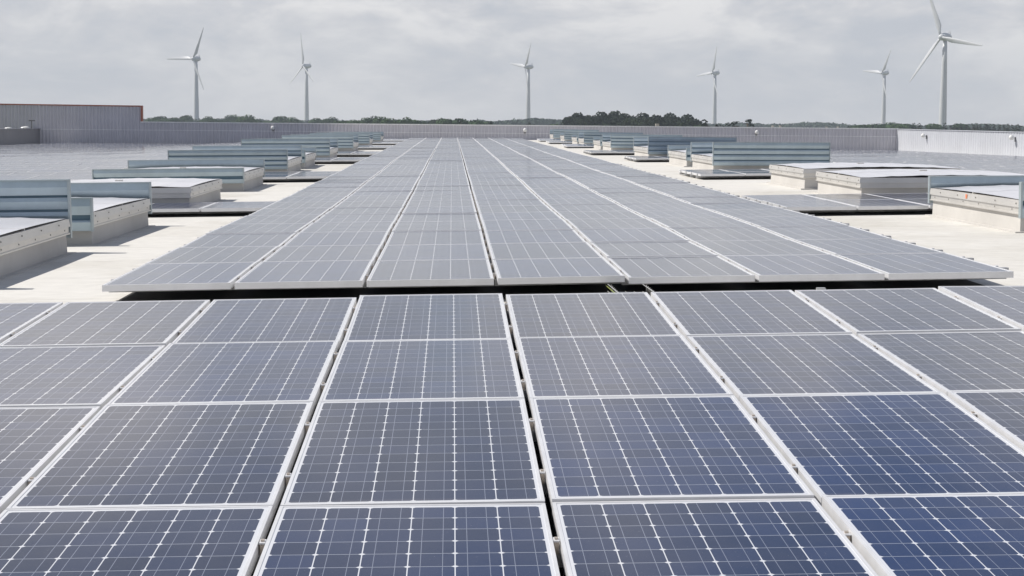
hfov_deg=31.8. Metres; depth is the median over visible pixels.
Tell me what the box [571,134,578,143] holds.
skylight
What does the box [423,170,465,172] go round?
solar panel
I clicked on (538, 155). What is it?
solar panel
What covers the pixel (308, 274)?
solar panel
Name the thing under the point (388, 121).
broadleaf tree
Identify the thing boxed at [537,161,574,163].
solar panel
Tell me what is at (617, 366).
solar panel
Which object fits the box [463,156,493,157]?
solar panel
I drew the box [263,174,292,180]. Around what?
solar panel
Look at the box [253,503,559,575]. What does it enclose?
solar panel
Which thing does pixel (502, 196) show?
solar panel
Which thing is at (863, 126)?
conifer tree
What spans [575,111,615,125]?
umbrella pine
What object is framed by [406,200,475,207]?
solar panel
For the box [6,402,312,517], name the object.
solar panel
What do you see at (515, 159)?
solar panel
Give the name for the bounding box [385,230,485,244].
solar panel
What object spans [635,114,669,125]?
umbrella pine
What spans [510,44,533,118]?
wind turbine
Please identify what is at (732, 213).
solar panel
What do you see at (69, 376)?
solar panel
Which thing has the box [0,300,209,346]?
solar panel
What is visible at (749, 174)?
solar panel
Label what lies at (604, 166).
solar panel
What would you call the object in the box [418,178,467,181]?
solar panel
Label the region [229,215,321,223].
solar panel
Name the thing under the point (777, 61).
sky
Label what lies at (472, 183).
solar panel
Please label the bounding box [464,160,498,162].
solar panel
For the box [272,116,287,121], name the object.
broadleaf tree
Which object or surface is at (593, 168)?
solar panel
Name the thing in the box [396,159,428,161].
solar panel
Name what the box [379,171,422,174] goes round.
solar panel
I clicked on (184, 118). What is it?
broadleaf tree
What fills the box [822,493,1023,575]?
solar panel
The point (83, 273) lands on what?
roof deck
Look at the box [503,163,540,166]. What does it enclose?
solar panel
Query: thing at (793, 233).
solar panel
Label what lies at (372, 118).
broadleaf tree
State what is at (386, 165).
solar panel
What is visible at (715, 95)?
wind turbine
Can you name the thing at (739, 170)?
solar panel
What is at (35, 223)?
skylight
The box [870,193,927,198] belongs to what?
solar panel
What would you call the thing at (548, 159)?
solar panel
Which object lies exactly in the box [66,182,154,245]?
skylight
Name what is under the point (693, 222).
solar panel
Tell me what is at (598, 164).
solar panel
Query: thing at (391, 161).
solar panel
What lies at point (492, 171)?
solar panel
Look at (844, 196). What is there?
solar panel
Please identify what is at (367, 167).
solar panel
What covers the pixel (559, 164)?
solar panel
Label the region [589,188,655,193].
solar panel
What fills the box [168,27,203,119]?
wind turbine
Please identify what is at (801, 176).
skylight
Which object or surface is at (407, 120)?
broadleaf tree
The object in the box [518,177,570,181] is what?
solar panel
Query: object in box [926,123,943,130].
conifer tree
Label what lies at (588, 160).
solar panel
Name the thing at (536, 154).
solar panel
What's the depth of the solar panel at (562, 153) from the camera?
50.96 m
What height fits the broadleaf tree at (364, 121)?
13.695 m
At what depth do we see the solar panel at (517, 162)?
40.42 m
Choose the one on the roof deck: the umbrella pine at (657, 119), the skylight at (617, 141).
the skylight at (617, 141)
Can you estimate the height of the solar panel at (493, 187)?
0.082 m
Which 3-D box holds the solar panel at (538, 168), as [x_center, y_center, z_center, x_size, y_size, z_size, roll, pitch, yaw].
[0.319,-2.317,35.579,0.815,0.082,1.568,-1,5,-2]
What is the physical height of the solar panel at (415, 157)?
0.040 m
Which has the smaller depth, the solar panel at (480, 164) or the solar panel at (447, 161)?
the solar panel at (480, 164)
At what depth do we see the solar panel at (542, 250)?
13.54 m
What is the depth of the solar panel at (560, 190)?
24.60 m
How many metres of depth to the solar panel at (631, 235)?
15.12 m
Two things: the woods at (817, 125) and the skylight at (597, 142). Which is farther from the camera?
the woods at (817, 125)
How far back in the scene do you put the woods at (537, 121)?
1177.90 m
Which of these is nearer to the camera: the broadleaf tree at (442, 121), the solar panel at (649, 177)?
the solar panel at (649, 177)
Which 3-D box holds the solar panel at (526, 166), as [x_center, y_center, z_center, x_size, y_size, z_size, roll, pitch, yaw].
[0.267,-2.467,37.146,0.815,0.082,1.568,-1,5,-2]
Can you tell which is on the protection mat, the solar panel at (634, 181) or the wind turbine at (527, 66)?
the solar panel at (634, 181)
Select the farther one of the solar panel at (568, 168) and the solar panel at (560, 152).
the solar panel at (560, 152)
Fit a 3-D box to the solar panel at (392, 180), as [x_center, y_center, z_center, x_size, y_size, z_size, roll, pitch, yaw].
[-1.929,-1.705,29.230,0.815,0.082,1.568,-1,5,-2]
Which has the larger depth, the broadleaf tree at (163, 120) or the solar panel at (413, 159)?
the broadleaf tree at (163, 120)
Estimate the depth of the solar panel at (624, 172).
32.56 m
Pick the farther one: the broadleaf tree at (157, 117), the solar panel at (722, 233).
the broadleaf tree at (157, 117)
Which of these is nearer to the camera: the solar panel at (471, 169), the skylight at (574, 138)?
the solar panel at (471, 169)
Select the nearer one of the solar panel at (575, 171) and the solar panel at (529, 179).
the solar panel at (529, 179)
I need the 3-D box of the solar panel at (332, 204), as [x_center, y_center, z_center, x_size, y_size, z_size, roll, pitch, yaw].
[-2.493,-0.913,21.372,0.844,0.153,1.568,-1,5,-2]
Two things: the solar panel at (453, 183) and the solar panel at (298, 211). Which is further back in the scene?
the solar panel at (453, 183)
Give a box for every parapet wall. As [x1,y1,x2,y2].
[0,129,39,144]
[141,122,897,149]
[897,129,1023,155]
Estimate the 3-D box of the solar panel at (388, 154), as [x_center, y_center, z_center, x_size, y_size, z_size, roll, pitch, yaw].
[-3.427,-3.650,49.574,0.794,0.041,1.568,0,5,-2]
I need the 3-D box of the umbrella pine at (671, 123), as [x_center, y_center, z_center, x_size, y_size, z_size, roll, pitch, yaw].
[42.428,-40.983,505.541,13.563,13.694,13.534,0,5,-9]
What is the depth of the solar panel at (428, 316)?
9.22 m
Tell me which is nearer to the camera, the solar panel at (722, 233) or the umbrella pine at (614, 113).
the solar panel at (722, 233)
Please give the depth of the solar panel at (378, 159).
43.77 m
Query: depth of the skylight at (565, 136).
85.53 m
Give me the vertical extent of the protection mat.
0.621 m
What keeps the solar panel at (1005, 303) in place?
on the protection mat
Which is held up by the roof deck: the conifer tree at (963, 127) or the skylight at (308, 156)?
the skylight at (308, 156)
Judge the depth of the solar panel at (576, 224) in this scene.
16.73 m
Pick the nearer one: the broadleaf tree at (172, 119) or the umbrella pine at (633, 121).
the umbrella pine at (633, 121)
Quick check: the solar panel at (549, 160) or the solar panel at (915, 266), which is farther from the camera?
the solar panel at (549, 160)
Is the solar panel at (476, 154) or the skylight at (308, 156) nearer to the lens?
the skylight at (308, 156)
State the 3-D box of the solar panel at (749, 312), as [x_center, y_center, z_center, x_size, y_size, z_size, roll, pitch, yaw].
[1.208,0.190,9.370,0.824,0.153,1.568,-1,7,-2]
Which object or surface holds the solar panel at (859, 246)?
on the protection mat
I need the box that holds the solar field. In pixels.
[0,137,1023,180]
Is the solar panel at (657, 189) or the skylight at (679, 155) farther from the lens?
the skylight at (679, 155)
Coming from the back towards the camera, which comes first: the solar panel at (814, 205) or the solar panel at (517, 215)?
the solar panel at (814, 205)
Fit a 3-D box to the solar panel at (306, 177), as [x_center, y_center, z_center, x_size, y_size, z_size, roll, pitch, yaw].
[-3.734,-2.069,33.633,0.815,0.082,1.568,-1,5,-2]
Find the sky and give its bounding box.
[0,0,1023,125]
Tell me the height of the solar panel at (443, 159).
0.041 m
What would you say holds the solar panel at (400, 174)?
on the protection mat
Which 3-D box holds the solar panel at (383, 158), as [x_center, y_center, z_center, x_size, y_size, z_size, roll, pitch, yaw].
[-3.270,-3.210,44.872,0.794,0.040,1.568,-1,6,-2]
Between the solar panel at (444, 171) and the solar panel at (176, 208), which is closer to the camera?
the solar panel at (176, 208)
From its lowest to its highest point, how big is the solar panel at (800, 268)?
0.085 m
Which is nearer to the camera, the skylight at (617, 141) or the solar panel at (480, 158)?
the solar panel at (480, 158)
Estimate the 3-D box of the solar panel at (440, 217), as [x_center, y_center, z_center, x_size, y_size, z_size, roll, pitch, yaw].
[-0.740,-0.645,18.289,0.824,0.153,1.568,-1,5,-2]
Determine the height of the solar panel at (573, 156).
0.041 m
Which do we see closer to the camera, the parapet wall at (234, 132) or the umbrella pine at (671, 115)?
the parapet wall at (234, 132)
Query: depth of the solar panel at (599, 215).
18.36 m
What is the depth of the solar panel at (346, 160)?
45.35 m
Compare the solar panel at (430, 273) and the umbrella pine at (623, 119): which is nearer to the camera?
the solar panel at (430, 273)
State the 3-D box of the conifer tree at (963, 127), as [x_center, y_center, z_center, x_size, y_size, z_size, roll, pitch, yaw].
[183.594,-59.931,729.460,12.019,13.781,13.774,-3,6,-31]
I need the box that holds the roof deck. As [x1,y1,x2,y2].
[0,140,1023,310]
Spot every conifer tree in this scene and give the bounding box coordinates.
[701,119,709,126]
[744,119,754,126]
[856,124,871,127]
[874,123,888,127]
[883,123,908,129]
[900,124,916,128]
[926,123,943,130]
[952,123,970,129]
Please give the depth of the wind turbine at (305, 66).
1689.01 m
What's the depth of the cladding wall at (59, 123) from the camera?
102.82 m
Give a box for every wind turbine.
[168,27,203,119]
[290,32,312,121]
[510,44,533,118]
[697,47,719,123]
[864,50,890,123]
[910,0,982,127]
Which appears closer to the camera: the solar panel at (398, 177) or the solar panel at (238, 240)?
the solar panel at (238, 240)
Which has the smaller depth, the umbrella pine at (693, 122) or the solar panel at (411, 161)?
the solar panel at (411, 161)
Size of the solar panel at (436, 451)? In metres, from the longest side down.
1.568 x 0.823 x 0.153 m
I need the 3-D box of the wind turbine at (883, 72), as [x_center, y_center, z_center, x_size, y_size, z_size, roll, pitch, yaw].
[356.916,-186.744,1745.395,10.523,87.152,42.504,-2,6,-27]
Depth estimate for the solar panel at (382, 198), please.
22.93 m
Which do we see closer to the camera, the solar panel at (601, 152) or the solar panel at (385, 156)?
the solar panel at (385, 156)
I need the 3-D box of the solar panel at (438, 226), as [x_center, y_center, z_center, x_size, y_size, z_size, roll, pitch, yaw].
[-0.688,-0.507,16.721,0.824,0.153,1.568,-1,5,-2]
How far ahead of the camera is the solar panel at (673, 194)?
22.95 m
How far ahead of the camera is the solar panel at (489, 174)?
32.54 m
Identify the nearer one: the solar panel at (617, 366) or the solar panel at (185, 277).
the solar panel at (617, 366)
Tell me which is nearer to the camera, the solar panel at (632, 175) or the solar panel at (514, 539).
the solar panel at (514, 539)
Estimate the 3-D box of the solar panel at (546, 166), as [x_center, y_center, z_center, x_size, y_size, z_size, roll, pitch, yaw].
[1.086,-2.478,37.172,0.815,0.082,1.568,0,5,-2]
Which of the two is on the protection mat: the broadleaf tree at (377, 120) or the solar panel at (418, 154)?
the solar panel at (418, 154)
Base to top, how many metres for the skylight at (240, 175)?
0.574 m
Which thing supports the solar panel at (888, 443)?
on the protection mat
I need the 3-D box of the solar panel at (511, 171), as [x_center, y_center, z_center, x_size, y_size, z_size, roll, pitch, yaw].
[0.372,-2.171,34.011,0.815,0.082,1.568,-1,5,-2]
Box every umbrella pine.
[562,112,587,124]
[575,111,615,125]
[607,113,635,125]
[608,110,620,116]
[627,118,649,125]
[629,112,653,119]
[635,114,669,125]
[660,118,675,125]
[663,112,679,120]
[674,114,701,123]
[675,118,707,126]
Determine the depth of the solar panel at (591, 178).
29.33 m
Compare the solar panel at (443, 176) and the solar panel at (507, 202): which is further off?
the solar panel at (443, 176)
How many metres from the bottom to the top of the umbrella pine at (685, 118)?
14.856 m
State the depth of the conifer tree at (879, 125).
663.70 m
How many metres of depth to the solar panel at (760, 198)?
22.65 m
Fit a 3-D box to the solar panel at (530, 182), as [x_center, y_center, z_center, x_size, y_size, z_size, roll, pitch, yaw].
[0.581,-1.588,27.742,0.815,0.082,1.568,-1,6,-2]
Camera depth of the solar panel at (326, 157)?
47.84 m
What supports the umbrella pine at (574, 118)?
on the ground
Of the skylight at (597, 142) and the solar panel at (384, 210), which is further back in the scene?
the skylight at (597, 142)
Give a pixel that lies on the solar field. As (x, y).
(75, 161)
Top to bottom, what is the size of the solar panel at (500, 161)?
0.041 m
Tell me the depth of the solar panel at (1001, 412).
6.70 m
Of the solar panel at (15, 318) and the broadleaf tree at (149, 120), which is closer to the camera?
the solar panel at (15, 318)
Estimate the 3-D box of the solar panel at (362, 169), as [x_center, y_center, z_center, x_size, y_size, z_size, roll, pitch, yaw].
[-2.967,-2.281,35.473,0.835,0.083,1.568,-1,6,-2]
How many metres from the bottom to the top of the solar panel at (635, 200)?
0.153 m
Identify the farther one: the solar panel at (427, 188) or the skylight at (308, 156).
the skylight at (308, 156)
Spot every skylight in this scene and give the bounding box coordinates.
[0,179,75,279]
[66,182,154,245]
[71,178,224,202]
[92,159,266,191]
[168,145,302,171]
[241,138,337,156]
[282,134,359,150]
[300,147,316,168]
[310,132,372,144]
[373,132,383,141]
[550,129,598,138]
[560,132,577,140]
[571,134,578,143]
[578,132,643,143]
[592,137,602,149]
[602,134,682,149]
[633,137,736,155]
[667,145,692,166]
[690,142,830,169]
[766,162,960,189]
[812,169,1023,193]
[925,175,1023,232]
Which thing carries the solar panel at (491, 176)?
on the protection mat
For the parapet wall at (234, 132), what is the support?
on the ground
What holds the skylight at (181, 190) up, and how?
on the roof deck
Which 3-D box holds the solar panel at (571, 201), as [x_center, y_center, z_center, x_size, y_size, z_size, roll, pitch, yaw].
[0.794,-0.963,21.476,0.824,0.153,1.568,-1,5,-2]
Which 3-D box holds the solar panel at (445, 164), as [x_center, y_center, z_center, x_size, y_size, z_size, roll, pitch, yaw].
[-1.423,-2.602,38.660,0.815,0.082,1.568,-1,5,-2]
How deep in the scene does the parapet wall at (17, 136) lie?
97.94 m
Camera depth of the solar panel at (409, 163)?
40.78 m
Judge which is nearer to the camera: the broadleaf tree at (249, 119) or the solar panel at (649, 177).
the solar panel at (649, 177)
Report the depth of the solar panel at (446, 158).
44.67 m
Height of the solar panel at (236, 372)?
0.153 m
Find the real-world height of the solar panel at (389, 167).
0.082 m
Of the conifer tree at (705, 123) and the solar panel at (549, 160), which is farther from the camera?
the conifer tree at (705, 123)
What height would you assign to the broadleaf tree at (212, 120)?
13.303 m
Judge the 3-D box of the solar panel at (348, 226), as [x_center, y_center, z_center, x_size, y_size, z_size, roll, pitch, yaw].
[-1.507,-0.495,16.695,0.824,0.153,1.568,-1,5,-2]
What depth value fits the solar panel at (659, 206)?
19.91 m
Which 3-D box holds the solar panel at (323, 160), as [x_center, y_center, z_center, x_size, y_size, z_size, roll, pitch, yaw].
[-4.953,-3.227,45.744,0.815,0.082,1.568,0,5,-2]
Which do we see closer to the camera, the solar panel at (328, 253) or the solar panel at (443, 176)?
the solar panel at (328, 253)
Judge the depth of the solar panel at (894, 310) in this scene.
9.26 m
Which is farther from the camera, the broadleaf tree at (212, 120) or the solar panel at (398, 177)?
the broadleaf tree at (212, 120)
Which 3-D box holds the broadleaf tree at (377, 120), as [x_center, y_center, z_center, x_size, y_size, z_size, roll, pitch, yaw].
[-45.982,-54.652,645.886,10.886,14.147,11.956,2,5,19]
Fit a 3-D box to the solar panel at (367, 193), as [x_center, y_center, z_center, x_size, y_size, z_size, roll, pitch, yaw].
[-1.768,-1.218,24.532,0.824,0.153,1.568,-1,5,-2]
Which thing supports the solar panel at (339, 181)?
on the protection mat
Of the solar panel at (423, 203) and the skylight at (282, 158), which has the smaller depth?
the solar panel at (423, 203)
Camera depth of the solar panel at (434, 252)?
13.52 m
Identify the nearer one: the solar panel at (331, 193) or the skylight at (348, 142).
the solar panel at (331, 193)
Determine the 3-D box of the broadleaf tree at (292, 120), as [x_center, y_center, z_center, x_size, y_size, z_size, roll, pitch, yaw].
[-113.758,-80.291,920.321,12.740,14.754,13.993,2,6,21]
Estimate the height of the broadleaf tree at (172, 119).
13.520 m
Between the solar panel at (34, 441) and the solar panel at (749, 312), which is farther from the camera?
the solar panel at (749, 312)
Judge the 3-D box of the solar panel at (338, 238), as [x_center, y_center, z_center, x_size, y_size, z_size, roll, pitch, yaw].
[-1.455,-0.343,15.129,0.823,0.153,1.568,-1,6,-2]
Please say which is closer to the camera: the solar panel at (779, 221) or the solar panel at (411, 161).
the solar panel at (779, 221)
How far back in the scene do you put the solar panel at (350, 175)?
32.08 m
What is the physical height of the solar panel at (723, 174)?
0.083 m
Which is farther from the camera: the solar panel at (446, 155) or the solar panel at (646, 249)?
the solar panel at (446, 155)
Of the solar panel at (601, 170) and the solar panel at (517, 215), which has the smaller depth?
the solar panel at (517, 215)
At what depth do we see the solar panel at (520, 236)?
15.18 m
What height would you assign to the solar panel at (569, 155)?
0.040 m
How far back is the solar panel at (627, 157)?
47.95 m
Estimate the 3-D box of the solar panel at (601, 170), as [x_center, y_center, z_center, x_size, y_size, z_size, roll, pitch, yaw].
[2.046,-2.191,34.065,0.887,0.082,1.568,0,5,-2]
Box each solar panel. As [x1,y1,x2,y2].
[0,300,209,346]
[0,302,62,342]
[0,345,164,408]
[0,406,100,513]
[0,505,272,575]
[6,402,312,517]
[102,262,256,292]
[107,340,338,410]
[145,246,278,263]
[152,202,215,213]
[172,297,356,348]
[182,233,295,247]
[201,201,276,213]
[206,223,309,233]
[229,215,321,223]
[235,260,373,289]
[249,207,331,215]
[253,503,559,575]
[262,201,339,208]
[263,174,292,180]
[263,245,382,264]
[265,171,299,173]
[277,196,346,202]
[280,398,544,505]
[283,231,389,249]
[287,174,331,180]
[288,191,353,196]
[296,171,338,173]
[297,187,359,191]
[300,221,394,235]
[307,182,364,186]
[315,159,331,162]
[315,179,368,182]
[315,214,399,227]
[316,157,338,158]
[319,338,524,400]
[322,176,372,179]
[324,207,403,215]
[328,174,376,177]
[332,158,364,162]
[334,171,380,173]
[334,201,406,208]
[336,157,366,158]
[337,152,352,155]
[341,169,383,170]
[343,195,409,202]
[344,166,385,168]
[344,293,511,340]
[349,164,388,166]
[350,191,412,197]
[351,152,377,155]
[353,162,390,164]
[356,186,414,191]
[359,160,393,162]
[361,159,395,160]
[361,182,416,189]
[365,157,397,158]
[366,179,418,183]
[367,259,494,287]
[369,155,400,156]
[372,176,419,179]
[374,154,402,155]
[375,173,421,177]
[377,244,489,260]
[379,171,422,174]
[382,168,423,171]
[385,166,424,169]
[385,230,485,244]
[389,164,426,168]
[391,162,427,163]
[392,221,482,231]
[394,160,427,161]
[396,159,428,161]
[397,158,429,159]
[397,213,479,222]
[399,156,430,157]
[402,206,477,213]
[403,154,431,156]
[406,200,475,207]
[409,195,473,200]
[412,190,472,195]
[414,186,470,190]
[417,181,469,185]
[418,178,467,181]
[420,175,466,178]
[422,173,466,175]
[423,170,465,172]
[425,168,464,169]
[426,166,464,167]
[427,164,463,165]
[428,162,463,163]
[429,159,462,160]
[429,160,462,161]
[431,156,461,157]
[431,158,462,158]
[432,155,461,155]
[462,154,491,155]
[463,155,492,155]
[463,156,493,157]
[463,157,495,159]
[464,159,496,159]
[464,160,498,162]
[465,162,500,163]
[465,164,501,167]
[465,165,504,169]
[466,168,506,173]
[467,170,510,175]
[467,173,512,177]
[468,175,516,180]
[469,178,519,184]
[470,181,523,188]
[471,185,527,190]
[472,189,533,195]
[474,194,538,200]
[475,199,545,206]
[477,205,553,214]
[479,211,562,226]
[482,219,573,236]
[484,230,585,246]
[488,242,602,263]
[492,257,624,285]
[493,155,522,155]
[494,156,524,157]
[496,157,526,158]
[497,158,531,160]
[499,160,534,162]
[501,162,536,164]
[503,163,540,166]
[505,165,544,168]
[506,292,681,344]
[507,167,549,170]
[509,170,553,172]
[512,172,557,174]
[515,174,564,177]
[516,335,733,405]
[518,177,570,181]
[521,154,551,154]
[522,180,577,185]
[523,155,553,155]
[525,156,557,157]
[526,184,585,189]
[528,157,559,158]
[530,395,813,508]
[531,158,566,159]
[531,188,594,194]
[533,160,568,161]
[536,193,604,200]
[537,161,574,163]
[540,163,579,164]
[542,198,616,205]
[543,165,584,167]
[545,151,573,152]
[547,167,592,169]
[548,153,577,153]
[548,204,629,212]
[552,170,598,171]
[552,498,877,575]
[554,155,585,155]
[556,172,604,174]
[556,211,644,220]
[558,156,589,156]
[560,157,593,158]
[562,174,611,177]
[564,158,597,159]
[566,218,664,231]
[567,176,620,180]
[569,159,604,161]
[572,161,611,162]
[574,179,631,184]
[577,163,621,164]
[577,228,688,243]
[581,183,643,188]
[583,150,608,152]
[583,165,625,166]
[587,151,616,153]
[588,167,632,169]
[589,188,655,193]
[590,241,717,259]
[594,169,645,171]
[598,192,670,198]
[602,171,654,173]
[607,256,754,284]
[608,197,686,204]
[609,173,665,176]
[615,151,634,153]
[618,176,676,179]
[620,203,706,211]
[624,156,656,159]
[625,179,689,183]
[630,157,666,160]
[633,210,728,219]
[635,183,704,187]
[647,187,715,191]
[650,217,756,228]
[651,290,851,338]
[659,191,739,197]
[669,227,789,241]
[674,197,760,203]
[679,169,724,175]
[687,333,939,400]
[689,171,744,177]
[692,240,829,256]
[694,203,785,209]
[710,209,814,217]
[720,169,769,171]
[722,254,884,282]
[733,216,848,227]
[738,171,770,177]
[739,392,1023,505]
[742,194,824,202]
[761,226,891,240]
[762,200,856,211]
[794,239,944,254]
[795,288,1020,335]
[806,194,892,199]
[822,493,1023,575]
[831,199,927,211]
[836,253,1013,280]
[857,331,1023,394]
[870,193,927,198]
[897,199,932,210]
[938,286,1023,330]
[947,390,1023,450]
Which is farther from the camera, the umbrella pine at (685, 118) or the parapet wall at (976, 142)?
the umbrella pine at (685, 118)
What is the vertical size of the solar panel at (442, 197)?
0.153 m
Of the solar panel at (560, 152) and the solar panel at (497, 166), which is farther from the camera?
the solar panel at (560, 152)
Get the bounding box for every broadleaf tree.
[145,118,158,121]
[153,116,166,120]
[156,118,167,121]
[167,117,180,121]
[179,115,192,121]
[207,119,218,121]
[223,115,236,121]
[236,115,261,122]
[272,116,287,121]
[287,117,298,122]
[312,118,321,122]
[320,117,339,122]
[347,119,363,123]
[361,117,371,123]
[366,116,376,123]
[372,116,386,123]
[380,118,394,123]
[394,117,413,123]
[435,118,449,123]
[450,118,468,123]
[468,120,486,124]
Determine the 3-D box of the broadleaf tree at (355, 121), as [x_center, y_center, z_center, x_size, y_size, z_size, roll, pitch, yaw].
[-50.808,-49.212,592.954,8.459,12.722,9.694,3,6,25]
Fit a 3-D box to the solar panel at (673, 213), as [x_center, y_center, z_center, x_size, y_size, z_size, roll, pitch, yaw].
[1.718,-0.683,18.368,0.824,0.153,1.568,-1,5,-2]
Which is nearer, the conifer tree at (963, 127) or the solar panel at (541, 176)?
the solar panel at (541, 176)
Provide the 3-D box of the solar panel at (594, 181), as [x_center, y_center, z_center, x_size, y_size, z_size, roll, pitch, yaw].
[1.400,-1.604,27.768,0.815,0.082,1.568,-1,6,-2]
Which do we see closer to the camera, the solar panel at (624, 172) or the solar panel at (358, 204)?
the solar panel at (358, 204)
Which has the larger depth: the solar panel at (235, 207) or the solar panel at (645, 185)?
the solar panel at (645, 185)
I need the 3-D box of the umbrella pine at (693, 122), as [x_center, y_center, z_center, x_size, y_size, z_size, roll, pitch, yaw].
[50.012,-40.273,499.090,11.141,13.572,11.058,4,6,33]
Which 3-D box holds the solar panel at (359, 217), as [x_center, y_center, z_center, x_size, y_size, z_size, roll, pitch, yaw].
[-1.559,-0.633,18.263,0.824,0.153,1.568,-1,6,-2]
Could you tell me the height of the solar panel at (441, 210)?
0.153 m
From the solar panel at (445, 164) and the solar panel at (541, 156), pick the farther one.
the solar panel at (541, 156)
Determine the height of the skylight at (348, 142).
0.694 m
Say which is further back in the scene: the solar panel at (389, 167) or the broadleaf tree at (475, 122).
the broadleaf tree at (475, 122)
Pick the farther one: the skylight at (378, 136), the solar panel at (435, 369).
the skylight at (378, 136)
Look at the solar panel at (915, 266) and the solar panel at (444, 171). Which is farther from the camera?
the solar panel at (444, 171)
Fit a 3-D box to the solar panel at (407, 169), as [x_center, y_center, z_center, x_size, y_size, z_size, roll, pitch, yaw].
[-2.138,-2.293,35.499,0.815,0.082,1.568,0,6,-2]
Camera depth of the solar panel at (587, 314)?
9.26 m
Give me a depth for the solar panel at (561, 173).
32.43 m
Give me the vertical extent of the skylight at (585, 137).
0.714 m
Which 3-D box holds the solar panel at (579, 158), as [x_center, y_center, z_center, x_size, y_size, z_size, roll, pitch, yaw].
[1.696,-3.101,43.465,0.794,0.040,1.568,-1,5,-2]
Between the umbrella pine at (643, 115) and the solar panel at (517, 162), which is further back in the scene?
the umbrella pine at (643, 115)
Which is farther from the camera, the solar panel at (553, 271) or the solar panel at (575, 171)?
the solar panel at (575, 171)
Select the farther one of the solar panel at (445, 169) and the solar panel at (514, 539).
the solar panel at (445, 169)
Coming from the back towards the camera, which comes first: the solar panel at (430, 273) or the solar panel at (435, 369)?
the solar panel at (430, 273)
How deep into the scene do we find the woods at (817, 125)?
1394.79 m
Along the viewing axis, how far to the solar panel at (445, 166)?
37.08 m
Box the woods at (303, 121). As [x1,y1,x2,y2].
[143,117,494,122]
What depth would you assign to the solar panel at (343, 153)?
53.89 m
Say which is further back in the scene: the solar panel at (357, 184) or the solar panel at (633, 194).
the solar panel at (357, 184)
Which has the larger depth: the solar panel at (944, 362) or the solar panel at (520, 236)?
the solar panel at (520, 236)
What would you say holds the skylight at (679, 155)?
on the roof deck
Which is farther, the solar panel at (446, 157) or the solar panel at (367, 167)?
the solar panel at (446, 157)
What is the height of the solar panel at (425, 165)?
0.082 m
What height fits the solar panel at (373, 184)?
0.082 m
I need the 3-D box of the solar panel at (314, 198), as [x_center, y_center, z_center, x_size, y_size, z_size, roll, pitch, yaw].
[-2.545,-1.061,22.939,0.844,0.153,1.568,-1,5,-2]
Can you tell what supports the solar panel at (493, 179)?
on the protection mat
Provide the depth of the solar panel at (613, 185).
26.23 m
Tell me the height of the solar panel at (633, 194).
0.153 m
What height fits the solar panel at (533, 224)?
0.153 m
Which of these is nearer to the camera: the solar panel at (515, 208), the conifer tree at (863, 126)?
the solar panel at (515, 208)
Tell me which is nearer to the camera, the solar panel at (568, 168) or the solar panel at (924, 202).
the solar panel at (924, 202)
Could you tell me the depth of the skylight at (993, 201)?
18.78 m
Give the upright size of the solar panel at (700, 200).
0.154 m
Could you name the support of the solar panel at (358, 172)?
on the protection mat
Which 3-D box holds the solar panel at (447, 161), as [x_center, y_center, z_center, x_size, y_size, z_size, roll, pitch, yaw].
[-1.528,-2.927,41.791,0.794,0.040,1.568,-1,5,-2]
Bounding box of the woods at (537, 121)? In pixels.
[468,118,563,124]
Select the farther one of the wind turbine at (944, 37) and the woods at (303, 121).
the woods at (303, 121)
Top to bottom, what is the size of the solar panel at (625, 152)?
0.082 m
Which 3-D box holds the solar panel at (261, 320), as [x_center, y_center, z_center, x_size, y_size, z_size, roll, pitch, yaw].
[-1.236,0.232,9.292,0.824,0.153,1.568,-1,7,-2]
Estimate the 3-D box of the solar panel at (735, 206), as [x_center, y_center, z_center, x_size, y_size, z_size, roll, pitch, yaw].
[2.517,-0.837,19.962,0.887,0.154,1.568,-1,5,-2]
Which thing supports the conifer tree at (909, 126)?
on the ground
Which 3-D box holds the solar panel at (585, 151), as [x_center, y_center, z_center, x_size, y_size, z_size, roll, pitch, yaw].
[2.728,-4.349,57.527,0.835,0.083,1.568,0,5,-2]
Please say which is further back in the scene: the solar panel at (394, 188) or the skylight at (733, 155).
the skylight at (733, 155)
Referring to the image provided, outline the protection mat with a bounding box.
[118,141,984,575]
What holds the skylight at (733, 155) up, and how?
on the roof deck
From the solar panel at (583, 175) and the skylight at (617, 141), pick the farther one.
the skylight at (617, 141)
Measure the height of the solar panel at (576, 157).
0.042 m
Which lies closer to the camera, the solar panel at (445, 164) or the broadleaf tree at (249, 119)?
the solar panel at (445, 164)
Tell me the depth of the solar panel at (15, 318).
9.54 m
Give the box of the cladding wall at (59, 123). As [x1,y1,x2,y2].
[0,104,142,143]
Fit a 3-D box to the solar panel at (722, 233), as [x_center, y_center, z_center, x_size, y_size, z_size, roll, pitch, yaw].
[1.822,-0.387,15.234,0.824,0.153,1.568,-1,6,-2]
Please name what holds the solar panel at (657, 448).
on the protection mat
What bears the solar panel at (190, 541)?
on the protection mat
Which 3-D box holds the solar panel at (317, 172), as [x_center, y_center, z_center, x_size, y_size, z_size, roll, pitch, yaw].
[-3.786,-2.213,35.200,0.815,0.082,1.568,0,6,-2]
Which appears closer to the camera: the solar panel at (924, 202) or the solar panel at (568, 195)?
the solar panel at (924, 202)
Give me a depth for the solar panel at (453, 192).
24.53 m
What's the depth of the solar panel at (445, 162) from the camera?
40.24 m
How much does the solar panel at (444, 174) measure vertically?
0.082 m
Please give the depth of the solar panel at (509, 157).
45.47 m
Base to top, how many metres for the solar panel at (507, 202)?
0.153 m
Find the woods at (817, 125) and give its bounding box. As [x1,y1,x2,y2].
[708,122,1023,132]
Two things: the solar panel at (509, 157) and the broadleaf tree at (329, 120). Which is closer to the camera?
the solar panel at (509, 157)
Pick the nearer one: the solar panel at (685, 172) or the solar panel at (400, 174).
the solar panel at (400, 174)

